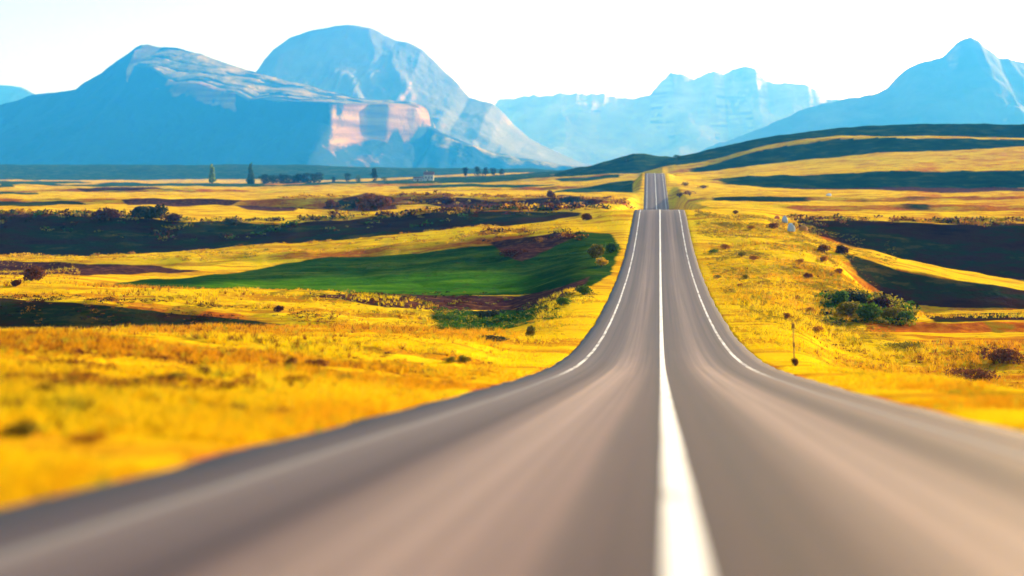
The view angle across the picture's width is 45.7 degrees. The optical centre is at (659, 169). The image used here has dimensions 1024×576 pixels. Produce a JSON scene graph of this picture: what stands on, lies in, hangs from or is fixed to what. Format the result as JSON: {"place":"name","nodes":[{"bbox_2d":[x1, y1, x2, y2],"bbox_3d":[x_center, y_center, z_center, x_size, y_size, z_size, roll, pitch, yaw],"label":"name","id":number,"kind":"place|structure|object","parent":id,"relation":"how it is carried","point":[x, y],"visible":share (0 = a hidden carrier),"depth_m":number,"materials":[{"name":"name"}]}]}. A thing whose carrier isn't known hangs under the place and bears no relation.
{"place":"outdoors","nodes":[
{"label":"outdoors","id":0,"kind":"place"},
{"bbox_2d":[0,85,33,104],"bbox_3d":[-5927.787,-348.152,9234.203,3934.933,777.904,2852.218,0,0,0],"label":"mountain","id":1,"kind":"structure","parent":0,"point":[8,93],"depth_m":9548.65,"materials":[{"name":"blue stone"}]},
{"bbox_2d":[62,380,85,388],"bbox_3d":[-10.989,4.091,22.508,0.492,0.305,0.327,0,0,19],"label":"shrub","id":2,"kind":"object","parent":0,"point":[72,382],"visible":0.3,"depth_m":22.48,"materials":[{"name":"brown plant"}]},
{"bbox_2d":[169,372,186,378],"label":"shrub","id":3,"kind":"object","parent":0,"point":[172,374],"visible":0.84,"depth_m":26.46,"materials":[{"name":"brown plant"}]},
{"bbox_2d":[227,402,247,409],"bbox_3d":[-7.012,4.015,19.980,0.619,0.255,0.321,0,0,26],"label":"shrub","id":4,"kind":"object","parent":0,"point":[238,406],"visible":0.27,"depth_m":19.96,"materials":[{"name":"yellow plant"}]},
{"bbox_2d":[236,372,256,379],"bbox_3d":[-9.795,4.971,28.490,0.495,0.338,0.357,0,0,-36],"label":"shrub","id":5,"kind":"object","parent":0,"point":[248,375],"visible":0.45,"depth_m":28.50,"materials":[{"name":"orange plant"}]},
{"bbox_2d":[0,44,582,169],"bbox_3d":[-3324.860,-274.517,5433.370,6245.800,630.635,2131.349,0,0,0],"label":"mountain","id":6,"kind":"structure","parent":0,"point":[146,104],"depth_m":5124.46,"materials":[{"name":"blue stone"}]},
{"bbox_2d":[335,373,352,380],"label":"shrub","id":7,"kind":"object","parent":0,"point":[349,375],"visible":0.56,"depth_m":33.02,"materials":[{"name":"orange plant"}]},
{"bbox_2d":[256,25,591,166],"bbox_3d":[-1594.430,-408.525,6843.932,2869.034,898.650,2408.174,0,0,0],"label":"mountain","id":8,"kind":"structure","parent":0,"point":[355,61],"depth_m":6823.90,"materials":[{"name":"blue stone"}]},
{"bbox_2d":[0,173,1023,575],"bbox_3d":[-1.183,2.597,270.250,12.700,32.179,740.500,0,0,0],"label":"road","id":9,"kind":"structure","parent":0,"point":[660,421],"depth_m":10.18,"materials":[{"name":"grey asphalt"}]},
{"bbox_2d":[0,123,1023,508],"bbox_3d":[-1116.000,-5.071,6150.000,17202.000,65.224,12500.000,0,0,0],"label":"ground","id":10,"kind":"structure","parent":0,"point":[886,173],"depth_m":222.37,"materials":[{"name":"yellow plant"}]},
{"bbox_2d":[0,398,27,412],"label":"shrub","id":11,"kind":"object","parent":10,"relation":"on","point":[16,403],"visible":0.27,"depth_m":16.45,"materials":[{"name":"yellow plant"}]},
{"bbox_2d":[10,279,21,285],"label":"shrub","id":12,"kind":"object","parent":10,"relation":"on","point":[16,282],"visible":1,"depth_m":114.67,"materials":[{"name":"brown plant"}]},
{"bbox_2d":[5,418,41,436],"bbox_3d":[-7.938,3.219,14.963,0.410,0.269,0.254,0,0,-7],"label":"shrub","id":13,"kind":"object","parent":10,"relation":"on","point":[25,429],"visible":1,"depth_m":14.93,"materials":[{"name":"green plant"}]},
{"bbox_2d":[22,266,47,280],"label":"shrub","id":14,"kind":"object","parent":10,"relation":"on","point":[35,273],"visible":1,"depth_m":141.90,"materials":[{"name":"brown plant"}]},
{"bbox_2d":[27,383,57,395],"bbox_3d":[-10.019,3.634,19.463,0.430,0.364,0.407,0,0,40],"label":"shrub","id":15,"kind":"object","parent":10,"relation":"on","point":[45,387],"visible":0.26,"depth_m":19.44,"materials":[{"name":"yellow plant"}]},
{"bbox_2d":[66,430,113,443],"bbox_3d":[-6.869,3.247,14.487,0.527,0.171,0.429,0,0,-24],"label":"shrub","id":16,"kind":"object","parent":10,"relation":"on","point":[89,438],"visible":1,"depth_m":14.47,"materials":[{"name":"orange plant"}]},
{"bbox_2d":[90,207,121,220],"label":"shrub","id":17,"kind":"object","parent":10,"relation":"on","point":[107,214],"visible":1,"depth_m":283.89,"materials":[{"name":"brown plant"}]},
{"bbox_2d":[131,204,168,219],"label":"shrub","id":18,"kind":"object","parent":10,"relation":"on","point":[149,213],"visible":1,"depth_m":285.04,"materials":[{"name":"green plant"}]},
{"bbox_2d":[159,212,182,221],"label":"shrub","id":19,"kind":"object","parent":10,"relation":"on","point":[172,216],"visible":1,"depth_m":285.59,"materials":[{"name":"brown plant"}]},
{"bbox_2d":[195,366,210,374],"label":"shrub","id":20,"kind":"object","parent":10,"relation":"on","point":[206,370],"visible":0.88,"depth_m":29.91,"materials":[{"name":"brown plant"}]},
{"bbox_2d":[208,164,216,183],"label":"tree","id":21,"kind":"object","parent":10,"relation":"on","point":[211,179],"visible":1,"depth_m":1079.15,"materials":[{"name":"green plant"}]},
{"bbox_2d":[201,402,225,407],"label":"shrub","id":22,"kind":"object","parent":10,"relation":"on","point":[211,403],"visible":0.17,"depth_m":20.49,"materials":[{"name":"yellow plant"}]},
{"bbox_2d":[221,218,246,225],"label":"shrub","id":23,"kind":"object","parent":10,"relation":"on","point":[230,222],"visible":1,"depth_m":285.83,"materials":[{"name":"green plant"}]},
{"bbox_2d":[246,162,254,183],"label":"tree","id":24,"kind":"object","parent":10,"relation":"on","point":[250,178],"visible":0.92,"depth_m":1018.67,"materials":[{"name":"green plant"}]},
{"bbox_2d":[257,174,268,183],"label":"tree","id":25,"kind":"object","parent":10,"relation":"on","point":[264,182],"visible":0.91,"depth_m":1025.79,"materials":[{"name":"green plant"}]},
{"bbox_2d":[269,175,281,183],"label":"tree","id":26,"kind":"object","parent":10,"relation":"on","point":[274,180],"visible":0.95,"depth_m":1011.52,"materials":[{"name":"green plant"}]},
{"bbox_2d":[273,305,284,311],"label":"shrub","id":27,"kind":"object","parent":10,"relation":"on","point":[278,308],"visible":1,"depth_m":103.82,"materials":[{"name":"brown plant"}]},
{"bbox_2d":[280,174,291,183],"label":"tree","id":28,"kind":"object","parent":10,"relation":"on","point":[285,180],"visible":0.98,"depth_m":1012.90,"materials":[{"name":"green plant"}]},
{"bbox_2d":[284,357,296,365],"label":"shrub","id":29,"kind":"object","parent":10,"relation":"on","point":[291,360],"visible":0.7,"depth_m":36.49,"materials":[{"name":"brown plant"}]},
{"bbox_2d":[288,175,299,183],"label":"tree","id":30,"kind":"object","parent":10,"relation":"on","point":[293,176],"visible":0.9,"depth_m":1017.82,"materials":[{"name":"green plant"}]},
{"bbox_2d":[282,374,311,383],"bbox_3d":[-9.058,5.268,29.965,0.735,0.304,0.488,0,0,0],"label":"shrub","id":31,"kind":"object","parent":10,"relation":"on","point":[293,378],"visible":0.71,"depth_m":29.90,"materials":[{"name":"orange plant"}]},
{"bbox_2d":[302,172,310,182],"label":"tree","id":32,"kind":"object","parent":10,"relation":"on","point":[307,178],"visible":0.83,"depth_m":1024.79,"materials":[{"name":"green plant"}]},
{"bbox_2d":[307,172,317,183],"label":"tree","id":33,"kind":"object","parent":10,"relation":"on","point":[312,175],"visible":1,"depth_m":1009.93,"materials":[{"name":"green plant"}]},
{"bbox_2d":[303,358,329,367],"bbox_3d":[-10.690,6.055,37.468,0.818,0.326,0.588,0,0,0],"label":"shrub","id":34,"kind":"object","parent":10,"relation":"on","point":[317,361],"visible":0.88,"depth_m":37.40,"materials":[{"name":"brown plant"}]},
{"bbox_2d":[315,172,323,183],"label":"tree","id":35,"kind":"object","parent":10,"relation":"on","point":[320,175],"visible":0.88,"depth_m":1027.44,"materials":[{"name":"green plant"}]},
{"bbox_2d":[325,199,339,209],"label":"shrub","id":36,"kind":"object","parent":10,"relation":"on","point":[331,204],"visible":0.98,"depth_m":408.93,"materials":[{"name":"brown plant"}]},
{"bbox_2d":[345,172,350,182],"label":"tree","id":37,"kind":"object","parent":10,"relation":"on","point":[346,176],"visible":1,"depth_m":1059.38,"materials":[{"name":"green plant"}]},
{"bbox_2d":[347,199,365,209],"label":"shrub","id":38,"kind":"object","parent":10,"relation":"on","point":[353,203],"visible":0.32,"depth_m":364.12,"materials":[{"name":"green plant"}]},
{"bbox_2d":[355,175,360,182],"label":"tree","id":39,"kind":"object","parent":10,"relation":"on","point":[358,179],"visible":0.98,"depth_m":1059.69,"materials":[{"name":"green plant"}]},
{"bbox_2d":[355,192,392,210],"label":"shrub","id":40,"kind":"object","parent":10,"relation":"on","point":[371,201],"visible":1,"depth_m":343.35,"materials":[{"name":"brown plant"}]},
{"bbox_2d":[370,168,377,182],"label":"tree","id":41,"kind":"object","parent":10,"relation":"on","point":[374,173],"visible":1,"depth_m":1059.08,"materials":[{"name":"green plant"}]},
{"bbox_2d":[413,177,423,180],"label":"barn","id":42,"kind":"structure","parent":10,"relation":"on","point":[417,178],"depth_m":1033.19,"materials":[{"name":"beige paint"}]},
{"bbox_2d":[423,170,433,180],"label":"farmhouse","id":43,"kind":"object","parent":10,"relation":"on","point":[428,176],"visible":0.9,"depth_m":1036.78,"materials":[{"name":"beige paint"}]},
{"bbox_2d":[430,313,463,320],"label":"shrub","id":44,"kind":"object","parent":10,"relation":"on","point":[442,316],"visible":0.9,"depth_m":109.81,"materials":[{"name":"green plant"}]},
{"bbox_2d":[440,196,453,204],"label":"shrub","id":45,"kind":"object","parent":10,"relation":"on","point":[445,200],"visible":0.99,"depth_m":404.15,"materials":[{"name":"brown plant"}]},
{"bbox_2d":[442,356,455,363],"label":"shrub","id":46,"kind":"object","parent":10,"relation":"on","point":[452,358],"visible":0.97,"depth_m":50.42,"materials":[{"name":"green plant"}]},
{"bbox_2d":[458,355,470,362],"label":"shrub","id":47,"kind":"object","parent":10,"relation":"on","point":[463,358],"visible":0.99,"depth_m":52.91,"materials":[{"name":"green plant"}]},
{"bbox_2d":[462,167,467,177],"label":"tree","id":48,"kind":"object","parent":10,"relation":"on","point":[465,171],"visible":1,"depth_m":1079.27,"materials":[{"name":"green plant"}]},
{"bbox_2d":[474,166,480,176],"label":"tree","id":49,"kind":"object","parent":10,"relation":"on","point":[477,170],"visible":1,"depth_m":1179.04,"materials":[{"name":"green plant"}]},
{"bbox_2d":[481,167,488,176],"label":"tree","id":50,"kind":"object","parent":10,"relation":"on","point":[485,170],"visible":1,"depth_m":1179.60,"materials":[{"name":"green plant"}]},
{"bbox_2d":[470,309,505,317],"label":"shrub","id":51,"kind":"object","parent":10,"relation":"on","point":[488,313],"visible":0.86,"depth_m":127.19,"materials":[{"name":"green plant"}]},
{"bbox_2d":[490,168,495,176],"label":"tree","id":52,"kind":"object","parent":10,"relation":"on","point":[492,172],"visible":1,"depth_m":1179.48,"materials":[{"name":"green plant"}]},
{"bbox_2d":[481,335,509,341],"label":"shrub","id":53,"kind":"object","parent":10,"relation":"on","point":[493,337],"visible":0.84,"depth_m":72.24,"materials":[{"name":"green plant"}]},
{"bbox_2d":[0,190,1023,430],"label":"scrub","id":54,"kind":"object","parent":10,"relation":"on","point":[907,306],"visible":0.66,"depth_m":122.72,"materials":[{"name":"green plant"}]},
{"bbox_2d":[499,248,527,256],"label":"shrub","id":55,"kind":"object","parent":10,"relation":"on","point":[513,252],"visible":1,"depth_m":182.86,"materials":[{"name":"brown plant"}]},
{"bbox_2d":[525,325,535,337],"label":"shrub","id":56,"kind":"object","parent":10,"relation":"on","point":[530,329],"visible":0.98,"depth_m":79.32,"materials":[{"name":"green plant"}]},
{"bbox_2d":[547,190,555,197],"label":"shrub","id":57,"kind":"object","parent":10,"relation":"on","point":[550,194],"visible":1,"depth_m":411.89,"materials":[{"name":"brown plant"}]},
{"bbox_2d":[556,297,571,305],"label":"shrub","id":58,"kind":"object","parent":10,"relation":"on","point":[561,300],"visible":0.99,"depth_m":109.11,"materials":[{"name":"green plant"}]},
{"bbox_2d":[560,196,581,203],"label":"shrub","id":59,"kind":"object","parent":10,"relation":"on","point":[567,199],"visible":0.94,"depth_m":402.28,"materials":[{"name":"green plant"}]},
{"bbox_2d":[575,284,592,294],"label":"shrub","id":60,"kind":"object","parent":10,"relation":"on","point":[584,289],"visible":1,"depth_m":118.25,"materials":[{"name":"green plant"}]},
{"bbox_2d":[581,213,591,219],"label":"shrub","id":61,"kind":"object","parent":10,"relation":"on","point":[587,216],"visible":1,"depth_m":225.98,"materials":[{"name":"brown plant"}]},
{"bbox_2d":[584,198,597,204],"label":"shrub","id":62,"kind":"object","parent":10,"relation":"on","point":[591,201],"visible":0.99,"depth_m":380.81,"materials":[{"name":"brown plant"}]},
{"bbox_2d":[586,244,604,257],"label":"shrub","id":63,"kind":"object","parent":10,"relation":"on","point":[596,250],"visible":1,"depth_m":164.69,"materials":[{"name":"green plant"}]},
{"bbox_2d":[595,257,608,265],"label":"shrub","id":64,"kind":"object","parent":10,"relation":"on","point":[603,261],"visible":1,"depth_m":154.17,"materials":[{"name":"yellow plant"}]},
{"bbox_2d":[604,242,618,252],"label":"shrub","id":65,"kind":"object","parent":10,"relation":"on","point":[611,247],"visible":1,"depth_m":172.28,"materials":[{"name":"green plant"}]},
{"bbox_2d":[683,190,695,195],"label":"shrub","id":66,"kind":"object","parent":10,"relation":"on","point":[688,193],"visible":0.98,"depth_m":455.64,"materials":[{"name":"brown plant"}]},
{"bbox_2d":[720,244,730,248],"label":"shrub","id":67,"kind":"object","parent":10,"relation":"on","point":[724,246],"visible":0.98,"depth_m":178.34,"materials":[{"name":"brown plant"}]},
{"bbox_2d":[749,254,759,259],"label":"shrub","id":68,"kind":"object","parent":10,"relation":"on","point":[754,257],"visible":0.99,"depth_m":157.13,"materials":[{"name":"brown plant"}]},
{"bbox_2d":[765,223,779,227],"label":"shrub","id":69,"kind":"object","parent":10,"relation":"on","point":[771,225],"visible":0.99,"depth_m":208.42,"materials":[{"name":"brown plant"}]},
{"bbox_2d":[782,216,787,222],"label":"boulder","id":70,"kind":"object","parent":10,"relation":"on","point":[784,219],"visible":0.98,"depth_m":232.19,"materials":[{"name":"grey stone"}]},
{"bbox_2d":[783,312,790,317],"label":"shrub","id":71,"kind":"object","parent":10,"relation":"on","point":[787,315],"visible":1,"depth_m":97.00,"materials":[{"name":"brown plant"}]},
{"bbox_2d":[787,223,794,231],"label":"boulder","id":72,"kind":"object","parent":10,"relation":"on","point":[791,226],"visible":0.85,"depth_m":206.66,"materials":[{"name":"grey stone"}]},
{"bbox_2d":[792,323,794,357],"bbox_3d":[6.214,8.101,55.496,0.145,2.037,0.098,0,0,0],"label":"marker post","id":73,"kind":"object","parent":10,"relation":"on","point":[793,325],"visible":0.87,"depth_m":55.47,"materials":[{"name":"brown wood"}]},
{"bbox_2d":[791,358,798,365],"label":"shrub","id":74,"kind":"object","parent":10,"relation":"on","point":[795,361],"visible":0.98,"depth_m":53.94,"materials":[{"name":"brown plant"}]},
{"bbox_2d":[799,225,807,230],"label":"boulder","id":75,"kind":"object","parent":10,"relation":"on","point":[803,227],"visible":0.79,"depth_m":212.54,"materials":[{"name":"brown stone"}]},
{"bbox_2d":[803,272,812,277],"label":"shrub","id":76,"kind":"object","parent":10,"relation":"on","point":[807,275],"visible":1,"depth_m":140.90,"materials":[{"name":"brown plant"}]},
{"bbox_2d":[812,325,823,331],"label":"shrub","id":77,"kind":"object","parent":10,"relation":"on","point":[817,328],"visible":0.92,"depth_m":94.47,"materials":[{"name":"brown plant"}]},
{"bbox_2d":[817,256,828,261],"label":"shrub","id":78,"kind":"object","parent":10,"relation":"on","point":[824,258],"visible":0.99,"depth_m":167.78,"materials":[{"name":"brown plant"}]},
{"bbox_2d":[817,244,830,251],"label":"shrub","id":79,"kind":"object","parent":10,"relation":"on","point":[822,247],"visible":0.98,"depth_m":182.47,"materials":[{"name":"brown plant"}]},
{"bbox_2d":[830,290,849,303],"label":"shrub","id":80,"kind":"object","parent":10,"relation":"on","point":[841,296],"visible":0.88,"depth_m":117.95,"materials":[{"name":"green plant"}]},
{"bbox_2d":[835,244,849,253],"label":"shrub","id":81,"kind":"object","parent":10,"relation":"on","point":[840,249],"visible":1,"depth_m":184.38,"materials":[{"name":"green plant"}]},
{"bbox_2d":[835,300,862,317],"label":"shrub","id":82,"kind":"object","parent":10,"relation":"on","point":[849,308],"visible":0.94,"depth_m":111.28,"materials":[{"name":"green plant"}]},
{"bbox_2d":[848,291,867,302],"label":"shrub","id":83,"kind":"object","parent":10,"relation":"on","point":[855,297],"visible":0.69,"depth_m":119.21,"materials":[{"name":"green plant"}]},
{"bbox_2d":[855,302,882,319],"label":"shrub","id":84,"kind":"object","parent":10,"relation":"on","point":[865,311],"visible":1,"depth_m":108.64,"materials":[{"name":"green plant"}]},
{"bbox_2d":[867,296,893,308],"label":"shrub","id":85,"kind":"object","parent":10,"relation":"on","point":[882,302],"visible":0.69,"depth_m":117.79,"materials":[{"name":"green plant"}]},
{"bbox_2d":[880,306,902,317],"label":"shrub","id":86,"kind":"object","parent":10,"relation":"on","point":[890,311],"visible":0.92,"depth_m":110.95,"materials":[{"name":"green plant"}]},
{"bbox_2d":[883,340,924,348],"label":"shrub","id":87,"kind":"object","parent":10,"relation":"on","point":[905,344],"visible":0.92,"depth_m":92.86,"materials":[{"name":"green plant"}]},
{"bbox_2d":[898,311,914,318],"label":"shrub","id":88,"kind":"object","parent":10,"relation":"on","point":[909,314],"visible":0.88,"depth_m":109.79,"materials":[{"name":"green plant"}]},
{"bbox_2d":[942,367,1000,381],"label":"shrub","id":89,"kind":"object","parent":10,"relation":"on","point":[969,373],"visible":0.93,"depth_m":76.90,"materials":[{"name":"brown plant"}]},
{"bbox_2d":[976,346,1023,364],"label":"shrub","id":90,"kind":"object","parent":10,"relation":"on","point":[1004,355],"visible":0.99,"depth_m":83.94,"materials":[{"name":"brown plant"}]},
{"bbox_2d":[0,0,1023,104],"label":"sky","id":91,"kind":"structure","parent":0,"point":[494,50],"materials":[{"name":"white"}]},
{"bbox_2d":[495,67,837,164],"bbox_3d":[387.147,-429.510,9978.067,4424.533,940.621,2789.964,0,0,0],"label":"mountain","id":92,"kind":"structure","parent":0,"point":[672,114],"depth_m":9988.82,"materials":[{"name":"blue stone"}]},
{"bbox_2d":[700,37,1023,151],"bbox_3d":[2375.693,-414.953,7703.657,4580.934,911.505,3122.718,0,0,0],"label":"mountain","id":93,"kind":"structure","parent":0,"point":[969,80],"depth_m":7624.39,"materials":[{"name":"blue stone"}]}
]}

